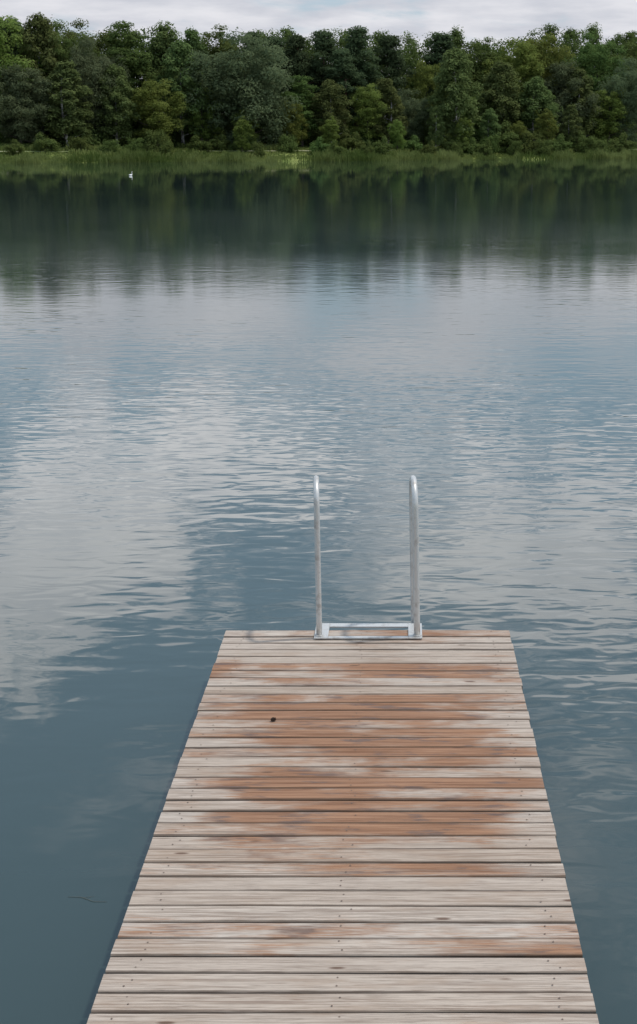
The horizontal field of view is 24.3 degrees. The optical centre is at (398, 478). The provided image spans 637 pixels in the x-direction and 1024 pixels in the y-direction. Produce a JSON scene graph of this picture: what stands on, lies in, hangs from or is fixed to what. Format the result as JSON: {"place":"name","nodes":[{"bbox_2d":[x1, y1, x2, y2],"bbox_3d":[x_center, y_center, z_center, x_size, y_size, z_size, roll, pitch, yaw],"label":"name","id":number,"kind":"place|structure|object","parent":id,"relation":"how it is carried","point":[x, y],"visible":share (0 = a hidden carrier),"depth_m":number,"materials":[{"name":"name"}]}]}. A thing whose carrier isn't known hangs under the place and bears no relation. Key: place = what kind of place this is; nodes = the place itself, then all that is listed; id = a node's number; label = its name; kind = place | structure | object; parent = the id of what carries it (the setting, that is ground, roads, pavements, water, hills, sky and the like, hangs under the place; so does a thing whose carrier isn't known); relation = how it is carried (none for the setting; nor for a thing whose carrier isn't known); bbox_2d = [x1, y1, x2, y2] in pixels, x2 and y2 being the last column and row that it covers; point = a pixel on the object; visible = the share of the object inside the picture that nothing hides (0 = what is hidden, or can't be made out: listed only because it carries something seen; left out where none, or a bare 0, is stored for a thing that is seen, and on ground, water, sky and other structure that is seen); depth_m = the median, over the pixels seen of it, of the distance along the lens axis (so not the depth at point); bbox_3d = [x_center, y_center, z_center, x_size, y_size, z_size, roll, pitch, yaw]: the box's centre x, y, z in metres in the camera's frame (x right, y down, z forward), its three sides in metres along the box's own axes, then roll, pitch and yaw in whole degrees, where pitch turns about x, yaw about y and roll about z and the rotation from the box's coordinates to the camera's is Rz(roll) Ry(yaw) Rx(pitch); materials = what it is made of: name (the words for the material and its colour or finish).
{"place":"outdoors","nodes":[
{"label":"outdoors","id":0,"kind":"place"},
{"bbox_2d":[0,159,636,1023],"bbox_3d":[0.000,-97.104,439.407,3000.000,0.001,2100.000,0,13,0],"label":"water","id":1,"kind":"structure","parent":0,"point":[208,371],"depth_m":13.02,"materials":[{"name":"liquid"}]},
{"bbox_2d":[0,147,636,162],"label":"reeds","id":2,"kind":"object","parent":1,"relation":"in","point":[131,156],"visible":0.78,"depth_m":238.49,"materials":[{"name":"green plant"}]},
{"bbox_2d":[87,630,598,1023],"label":"jetty","id":3,"kind":"object","parent":1,"relation":"in","point":[360,831],"visible":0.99,"depth_m":5.33,"materials":[{"name":"brown wood"}]},
{"bbox_2d":[313,475,421,638],"bbox_3d":[-0.163,0.924,7.834,0.570,1.931,0.332,0,13,0],"label":"swimming ladder","id":4,"kind":"object","parent":3,"relation":"attached to","point":[414,626],"visible":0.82,"depth_m":7.63,"materials":[{"name":"metal"}]},
{"bbox_2d":[0,149,636,151],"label":"path","id":5,"kind":"structure","parent":0,"point":[184,150],"depth_m":243.14,"materials":[{"name":"green plant"}]},
{"bbox_2d":[0,0,636,107],"label":"sky","id":6,"kind":"structure","parent":0,"point":[497,19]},
{"bbox_2d":[0,142,636,162],"bbox_3d":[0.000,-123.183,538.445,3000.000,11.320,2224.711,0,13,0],"label":"ground","id":7,"kind":"structure","parent":0,"point":[295,159],"depth_m":241.75,"materials":[{"name":"green plant"}]},
{"bbox_2d":[0,18,21,109],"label":"pine tree","id":8,"kind":"object","parent":7,"relation":"on","point":[14,52],"visible":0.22,"depth_m":236.10,"materials":[{"name":"green plant"}]},
{"bbox_2d":[2,139,24,155],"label":"shrub","id":9,"kind":"object","parent":7,"relation":"on","point":[16,147],"visible":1,"depth_m":220.87,"materials":[{"name":"green plant"}]},
{"bbox_2d":[7,16,37,60],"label":"birch tree","id":10,"kind":"object","parent":7,"relation":"on","point":[18,24],"visible":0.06,"depth_m":241.29,"materials":[{"name":"green plant"}]},
{"bbox_2d":[0,15,47,128],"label":"young broadleaf tree","id":11,"kind":"object","parent":7,"relation":"on","point":[5,56],"visible":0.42,"depth_m":233.46,"materials":[{"name":"green plant"}]},
{"bbox_2d":[0,62,55,143],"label":"willow tree","id":12,"kind":"object","parent":7,"relation":"on","point":[22,122],"visible":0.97,"depth_m":229.51,"materials":[{"name":"green plant"}]},
{"bbox_2d":[8,11,73,133],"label":"birch tree","id":13,"kind":"object","parent":7,"relation":"on","point":[31,35],"visible":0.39,"depth_m":235.82,"materials":[{"name":"green plant"}]},
{"bbox_2d":[28,132,61,151],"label":"shrub","id":14,"kind":"object","parent":7,"relation":"on","point":[40,144],"visible":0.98,"depth_m":225.66,"materials":[{"name":"green plant"}]},
{"bbox_2d":[40,59,93,145],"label":"birch tree","id":15,"kind":"object","parent":7,"relation":"on","point":[66,73],"visible":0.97,"depth_m":230.81,"materials":[{"name":"green plant"}]},
{"bbox_2d":[40,19,98,123],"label":"broadleaf tree","id":16,"kind":"object","parent":7,"relation":"on","point":[65,44],"visible":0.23,"depth_m":239.07,"materials":[{"name":"green plant"}]},
{"bbox_2d":[66,136,95,151],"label":"shrub","id":17,"kind":"object","parent":7,"relation":"on","point":[78,142],"visible":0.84,"depth_m":227.85,"materials":[{"name":"green plant"}]},
{"bbox_2d":[60,18,115,122],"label":"broadleaf tree","id":18,"kind":"object","parent":7,"relation":"on","point":[99,45],"visible":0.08,"depth_m":245.99,"materials":[{"name":"green plant"}]},
{"bbox_2d":[57,34,130,139],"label":"willow tree","id":19,"kind":"object","parent":7,"relation":"on","point":[94,69],"visible":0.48,"depth_m":236.66,"materials":[{"name":"green plant"}]},
{"bbox_2d":[97,139,121,153],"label":"shrub","id":20,"kind":"object","parent":7,"relation":"on","point":[112,145],"visible":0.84,"depth_m":227.69,"materials":[{"name":"green plant"}]},
{"bbox_2d":[89,64,140,143],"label":"birch tree","id":21,"kind":"object","parent":7,"relation":"on","point":[121,125],"visible":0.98,"depth_m":236.90,"materials":[{"name":"green plant"}]},
{"bbox_2d":[85,21,160,128],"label":"broadleaf tree","id":22,"kind":"object","parent":7,"relation":"on","point":[136,65],"visible":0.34,"depth_m":243.76,"materials":[{"name":"green plant"}]},
{"bbox_2d":[121,137,148,151],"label":"shrub","id":23,"kind":"object","parent":7,"relation":"on","point":[135,143],"visible":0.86,"depth_m":233.14,"materials":[{"name":"green plant"}]},
{"bbox_2d":[124,78,188,143],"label":"young broadleaf tree","id":24,"kind":"object","parent":7,"relation":"on","point":[159,120],"visible":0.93,"depth_m":239.06,"materials":[{"name":"green plant"}]},
{"bbox_2d":[144,129,173,154],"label":"shrub","id":25,"kind":"object","parent":7,"relation":"on","point":[163,145],"visible":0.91,"depth_m":233.26,"materials":[{"name":"green plant"}]},
{"bbox_2d":[137,20,185,115],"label":"birch tree","id":26,"kind":"object","parent":7,"relation":"on","point":[162,35],"visible":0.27,"depth_m":253.34,"materials":[{"name":"green plant"}]},
{"bbox_2d":[152,40,210,143],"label":"birch tree","id":27,"kind":"object","parent":7,"relation":"on","point":[176,59],"visible":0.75,"depth_m":244.97,"materials":[{"name":"green plant"}]},
{"bbox_2d":[176,27,208,123],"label":"birch tree","id":28,"kind":"object","parent":7,"relation":"on","point":[193,39],"visible":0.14,"depth_m":255.57,"materials":[{"name":"green plant"}]},
{"bbox_2d":[186,135,211,152],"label":"shrub","id":29,"kind":"object","parent":7,"relation":"on","point":[203,145],"visible":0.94,"depth_m":240.22,"materials":[{"name":"green plant"}]},
{"bbox_2d":[182,81,223,141],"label":"young broadleaf tree","id":30,"kind":"object","parent":7,"relation":"on","point":[206,130],"visible":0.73,"depth_m":247.08,"materials":[{"name":"green plant"}]},
{"bbox_2d":[209,133,233,151],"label":"shrub","id":31,"kind":"object","parent":7,"relation":"on","point":[219,144],"visible":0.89,"depth_m":243.31,"materials":[{"name":"green plant"}]},
{"bbox_2d":[197,23,251,128],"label":"broadleaf tree","id":32,"kind":"object","parent":7,"relation":"on","point":[217,48],"visible":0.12,"depth_m":258.23,"materials":[{"name":"green plant"}]},
{"bbox_2d":[175,26,302,144],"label":"willow tree","id":33,"kind":"object","parent":7,"relation":"on","point":[231,89],"visible":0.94,"depth_m":244.49,"materials":[{"name":"green plant"}]},
{"bbox_2d":[227,136,254,151],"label":"shrub","id":34,"kind":"object","parent":7,"relation":"on","point":[233,145],"visible":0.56,"depth_m":243.42,"materials":[{"name":"green plant"}]},
{"bbox_2d":[232,117,253,151],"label":"young broadleaf tree","id":35,"kind":"object","parent":7,"relation":"on","point":[241,134],"visible":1,"depth_m":240.35,"materials":[{"name":"green plant"}]},
{"bbox_2d":[230,109,259,144],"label":"young broadleaf tree","id":36,"kind":"object","parent":7,"relation":"on","point":[250,132],"visible":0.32,"depth_m":245.18,"materials":[{"name":"green plant"}]},
{"bbox_2d":[250,141,264,156],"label":"shrub","id":37,"kind":"object","parent":7,"relation":"on","point":[260,150],"visible":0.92,"depth_m":236.20,"materials":[{"name":"green plant"}]},
{"bbox_2d":[239,30,275,108],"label":"pine tree","id":38,"kind":"object","parent":7,"relation":"on","point":[252,33],"visible":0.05,"depth_m":261.84,"materials":[{"name":"green plant"}]},
{"bbox_2d":[262,35,296,120],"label":"tree","id":39,"kind":"object","parent":7,"relation":"on","point":[277,40],"visible":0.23,"depth_m":260.58,"materials":[{"name":"green plant"}]},
{"bbox_2d":[276,134,299,152],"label":"shrub","id":40,"kind":"object","parent":7,"relation":"on","point":[287,144],"visible":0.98,"depth_m":244.85,"materials":[{"name":"green plant"}]},
{"bbox_2d":[274,100,309,145],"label":"young broadleaf tree","id":41,"kind":"object","parent":7,"relation":"on","point":[298,133],"visible":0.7,"depth_m":250.85,"materials":[{"name":"green plant"}]},
{"bbox_2d":[278,33,323,118],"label":"tree","id":42,"kind":"object","parent":7,"relation":"on","point":[298,57],"visible":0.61,"depth_m":260.80,"materials":[{"name":"green plant"}]},
{"bbox_2d":[279,75,324,146],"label":"broadleaf tree","id":43,"kind":"object","parent":7,"relation":"on","point":[306,101],"visible":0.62,"depth_m":255.07,"materials":[{"name":"green plant"}]},
{"bbox_2d":[0,113,636,146],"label":"undergrowth","id":44,"kind":"object","parent":7,"relation":"on","point":[95,139],"visible":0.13,"depth_m":251.20,"materials":[{"name":"green plant"}]},
{"bbox_2d":[309,137,329,153],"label":"shrub","id":45,"kind":"object","parent":7,"relation":"on","point":[316,146],"visible":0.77,"depth_m":244.32,"materials":[{"name":"green plant"}]},
{"bbox_2d":[300,30,350,112],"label":"pine tree","id":46,"kind":"object","parent":7,"relation":"on","point":[323,41],"visible":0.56,"depth_m":263.27,"materials":[{"name":"green plant"}]},
{"bbox_2d":[319,116,339,145],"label":"young broadleaf tree","id":47,"kind":"object","parent":7,"relation":"on","point":[331,126],"visible":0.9,"depth_m":248.04,"materials":[{"name":"green plant"}]},
{"bbox_2d":[307,79,352,142],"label":"birch tree","id":48,"kind":"object","parent":7,"relation":"on","point":[328,94],"visible":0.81,"depth_m":255.27,"materials":[{"name":"green plant"}]},
{"bbox_2d":[327,140,344,153],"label":"shrub","id":49,"kind":"object","parent":7,"relation":"on","point":[338,148],"visible":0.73,"depth_m":243.02,"materials":[{"name":"green plant"}]},
{"bbox_2d":[36,17,636,128],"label":"woodland","id":50,"kind":"object","parent":7,"relation":"on","point":[412,56],"visible":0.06,"depth_m":286.96,"materials":[{"name":"green plant"}]},
{"bbox_2d":[323,48,363,128],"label":"broadleaf tree","id":51,"kind":"object","parent":7,"relation":"on","point":[340,58],"visible":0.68,"depth_m":260.37,"materials":[{"name":"green plant"}]},
{"bbox_2d":[338,132,363,150],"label":"shrub","id":52,"kind":"object","parent":7,"relation":"on","point":[354,142],"visible":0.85,"depth_m":251.30,"materials":[{"name":"green plant"}]},
{"bbox_2d":[337,25,385,126],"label":"broadleaf tree","id":53,"kind":"object","parent":7,"relation":"on","point":[359,38],"visible":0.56,"depth_m":266.77,"materials":[{"name":"green plant"}]},
{"bbox_2d":[345,83,389,139],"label":"young broadleaf tree","id":54,"kind":"object","parent":7,"relation":"on","point":[370,95],"visible":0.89,"depth_m":259.35,"materials":[{"name":"green plant"}]},
{"bbox_2d":[371,135,394,154],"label":"shrub","id":55,"kind":"object","parent":7,"relation":"on","point":[382,148],"visible":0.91,"depth_m":251.20,"materials":[{"name":"green plant"}]},
{"bbox_2d":[365,77,407,143],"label":"birch tree","id":56,"kind":"object","parent":7,"relation":"on","point":[386,87],"visible":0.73,"depth_m":260.82,"materials":[{"name":"green plant"}]},
{"bbox_2d":[367,33,416,118],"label":"broadleaf tree","id":57,"kind":"object","parent":7,"relation":"on","point":[392,60],"visible":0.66,"depth_m":272.24,"materials":[{"name":"green plant"}]},
{"bbox_2d":[386,119,406,149],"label":"young broadleaf tree","id":58,"kind":"object","parent":7,"relation":"on","point":[396,136],"visible":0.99,"depth_m":257.62,"materials":[{"name":"green plant"}]},
{"bbox_2d":[384,88,430,141],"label":"willow tree","id":59,"kind":"object","parent":7,"relation":"on","point":[411,106],"visible":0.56,"depth_m":266.52,"materials":[{"name":"green plant"}]},
{"bbox_2d":[400,135,422,151],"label":"shrub","id":60,"kind":"object","parent":7,"relation":"on","point":[413,144],"visible":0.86,"depth_m":259.99,"materials":[{"name":"green plant"}]},
{"bbox_2d":[401,59,448,132],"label":"young broadleaf tree","id":61,"kind":"object","parent":7,"relation":"on","point":[427,76],"visible":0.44,"depth_m":273.96,"materials":[{"name":"green plant"}]},
{"bbox_2d":[412,108,437,145],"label":"broadleaf tree","id":62,"kind":"object","parent":7,"relation":"on","point":[425,132],"visible":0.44,"depth_m":269.36,"materials":[{"name":"green plant"}]},
{"bbox_2d":[421,140,437,154],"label":"shrub","id":63,"kind":"object","parent":7,"relation":"on","point":[430,149],"visible":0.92,"depth_m":257.12,"materials":[{"name":"green plant"}]},
{"bbox_2d":[424,107,445,146],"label":"birch tree","id":64,"kind":"object","parent":7,"relation":"on","point":[439,123],"visible":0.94,"depth_m":262.50,"materials":[{"name":"green plant"}]},
{"bbox_2d":[419,31,457,110],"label":"pine tree","id":65,"kind":"object","parent":7,"relation":"on","point":[443,40],"visible":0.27,"depth_m":284.89,"materials":[{"name":"green plant"}]},
{"bbox_2d":[440,134,459,150],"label":"shrub","id":66,"kind":"object","parent":7,"relation":"on","point":[448,143],"visible":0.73,"depth_m":264.30,"materials":[{"name":"green plant"}]},
{"bbox_2d":[425,47,483,139],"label":"birch tree","id":67,"kind":"object","parent":7,"relation":"on","point":[456,61],"visible":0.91,"depth_m":264.21,"materials":[{"name":"green plant"}]},
{"bbox_2d":[451,141,463,156],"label":"shrub","id":68,"kind":"object","parent":7,"relation":"on","point":[454,146],"visible":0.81,"depth_m":258.76,"materials":[{"name":"green plant"}]},
{"bbox_2d":[449,117,474,151],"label":"young broadleaf tree","id":69,"kind":"object","parent":7,"relation":"on","point":[464,138],"visible":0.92,"depth_m":264.75,"materials":[{"name":"green plant"}]},
{"bbox_2d":[461,137,479,154],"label":"shrub","id":70,"kind":"object","parent":7,"relation":"on","point":[469,147],"visible":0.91,"depth_m":263.60,"materials":[{"name":"green plant"}]},
{"bbox_2d":[460,95,492,139],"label":"young broadleaf tree","id":71,"kind":"object","parent":7,"relation":"on","point":[476,126],"visible":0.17,"depth_m":279.24,"materials":[{"name":"green plant"}]},
{"bbox_2d":[475,138,493,155],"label":"shrub","id":72,"kind":"object","parent":7,"relation":"on","point":[483,147],"visible":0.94,"depth_m":263.59,"materials":[{"name":"green plant"}]},
{"bbox_2d":[453,36,517,135],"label":"broadleaf tree","id":73,"kind":"object","parent":7,"relation":"on","point":[479,66],"visible":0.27,"depth_m":287.04,"materials":[{"name":"green plant"}]},
{"bbox_2d":[476,108,501,138],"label":"birch tree","id":74,"kind":"object","parent":7,"relation":"on","point":[488,125],"visible":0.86,"depth_m":270.47,"materials":[{"name":"green plant"}]},
{"bbox_2d":[477,135,501,153],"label":"shrub","id":75,"kind":"object","parent":7,"relation":"on","point":[494,141],"visible":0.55,"depth_m":268.81,"materials":[{"name":"green plant"}]},
{"bbox_2d":[475,60,526,133],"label":"birch tree","id":76,"kind":"object","parent":7,"relation":"on","point":[509,110],"visible":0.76,"depth_m":275.32,"materials":[{"name":"green plant"}]},
{"bbox_2d":[490,120,529,153],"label":"shrub","id":77,"kind":"object","parent":7,"relation":"on","point":[505,138],"visible":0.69,"depth_m":270.77,"materials":[{"name":"green plant"}]},
{"bbox_2d":[480,37,548,129],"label":"young broadleaf tree","id":78,"kind":"object","parent":7,"relation":"on","point":[523,52],"visible":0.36,"depth_m":283.48,"materials":[{"name":"green plant"}]},
{"bbox_2d":[506,140,523,155],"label":"shrub","id":79,"kind":"object","parent":7,"relation":"on","point":[515,145],"visible":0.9,"depth_m":267.13,"materials":[{"name":"green plant"}]},
{"bbox_2d":[508,121,529,144],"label":"young broadleaf tree","id":80,"kind":"object","parent":7,"relation":"on","point":[520,128],"visible":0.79,"depth_m":270.47,"materials":[{"name":"green plant"}]},
{"bbox_2d":[520,129,545,154],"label":"shrub","id":81,"kind":"object","parent":7,"relation":"on","point":[532,145],"visible":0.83,"depth_m":269.06,"materials":[{"name":"green plant"}]},
{"bbox_2d":[513,76,563,140],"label":"birch tree","id":82,"kind":"object","parent":7,"relation":"on","point":[535,87],"visible":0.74,"depth_m":277.28,"materials":[{"name":"green plant"}]},
{"bbox_2d":[532,139,552,155],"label":"shrub","id":83,"kind":"object","parent":7,"relation":"on","point":[544,145],"visible":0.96,"depth_m":267.06,"materials":[{"name":"green plant"}]},
{"bbox_2d":[534,108,558,140],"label":"young broadleaf tree","id":84,"kind":"object","parent":7,"relation":"on","point":[545,130],"visible":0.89,"depth_m":272.57,"materials":[{"name":"green plant"}]},
{"bbox_2d":[518,32,577,129],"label":"young broadleaf tree","id":85,"kind":"object","parent":7,"relation":"on","point":[555,54],"visible":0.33,"depth_m":288.02,"materials":[{"name":"green plant"}]},
{"bbox_2d":[550,133,572,151],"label":"shrub","id":86,"kind":"object","parent":7,"relation":"on","point":[559,144],"visible":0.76,"depth_m":270.61,"materials":[{"name":"green plant"}]},
{"bbox_2d":[536,59,602,136],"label":"willow tree","id":87,"kind":"object","parent":7,"relation":"on","point":[560,75],"visible":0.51,"depth_m":284.81,"materials":[{"name":"green plant"}]},
{"bbox_2d":[558,104,582,144],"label":"birch tree","id":88,"kind":"object","parent":7,"relation":"on","point":[571,111],"visible":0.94,"depth_m":276.25,"materials":[{"name":"green plant"}]},
{"bbox_2d":[564,130,585,151],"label":"shrub","id":89,"kind":"object","parent":7,"relation":"on","point":[574,147],"visible":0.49,"depth_m":276.77,"materials":[{"name":"green plant"}]},
{"bbox_2d":[563,67,598,136],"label":"birch tree","id":90,"kind":"object","parent":7,"relation":"on","point":[587,127],"visible":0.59,"depth_m":285.42,"materials":[{"name":"green plant"}]},
{"bbox_2d":[575,135,599,153],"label":"shrub","id":91,"kind":"object","parent":7,"relation":"on","point":[590,142],"visible":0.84,"depth_m":274.69,"materials":[{"name":"green plant"}]},
{"bbox_2d":[562,31,627,130],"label":"broadleaf tree","id":92,"kind":"object","parent":7,"relation":"on","point":[596,64],"visible":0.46,"depth_m":295.89,"materials":[{"name":"green plant"}]},
{"bbox_2d":[592,139,616,152],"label":"shrub","id":93,"kind":"object","parent":7,"relation":"on","point":[604,146],"visible":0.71,"depth_m":275.22,"materials":[{"name":"green plant"}]},
{"bbox_2d":[589,88,635,143],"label":"young broadleaf tree","id":94,"kind":"object","parent":7,"relation":"on","point":[606,130],"visible":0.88,"depth_m":288.32,"materials":[{"name":"green plant"}]},
{"bbox_2d":[598,56,636,146],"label":"willow tree","id":95,"kind":"object","parent":7,"relation":"on","point":[629,100],"visible":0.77,"depth_m":289.59,"materials":[{"name":"green plant"}]},
{"bbox_2d":[599,30,636,129],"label":"broadleaf tree","id":96,"kind":"object","parent":7,"relation":"on","point":[629,45],"visible":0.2,"depth_m":304.35,"materials":[{"name":"green plant"}]},
{"bbox_2d":[607,132,636,151],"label":"shrub","id":97,"kind":"object","parent":7,"relation":"on","point":[619,144],"visible":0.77,"depth_m":277.18,"materials":[{"name":"green plant"}]}
]}

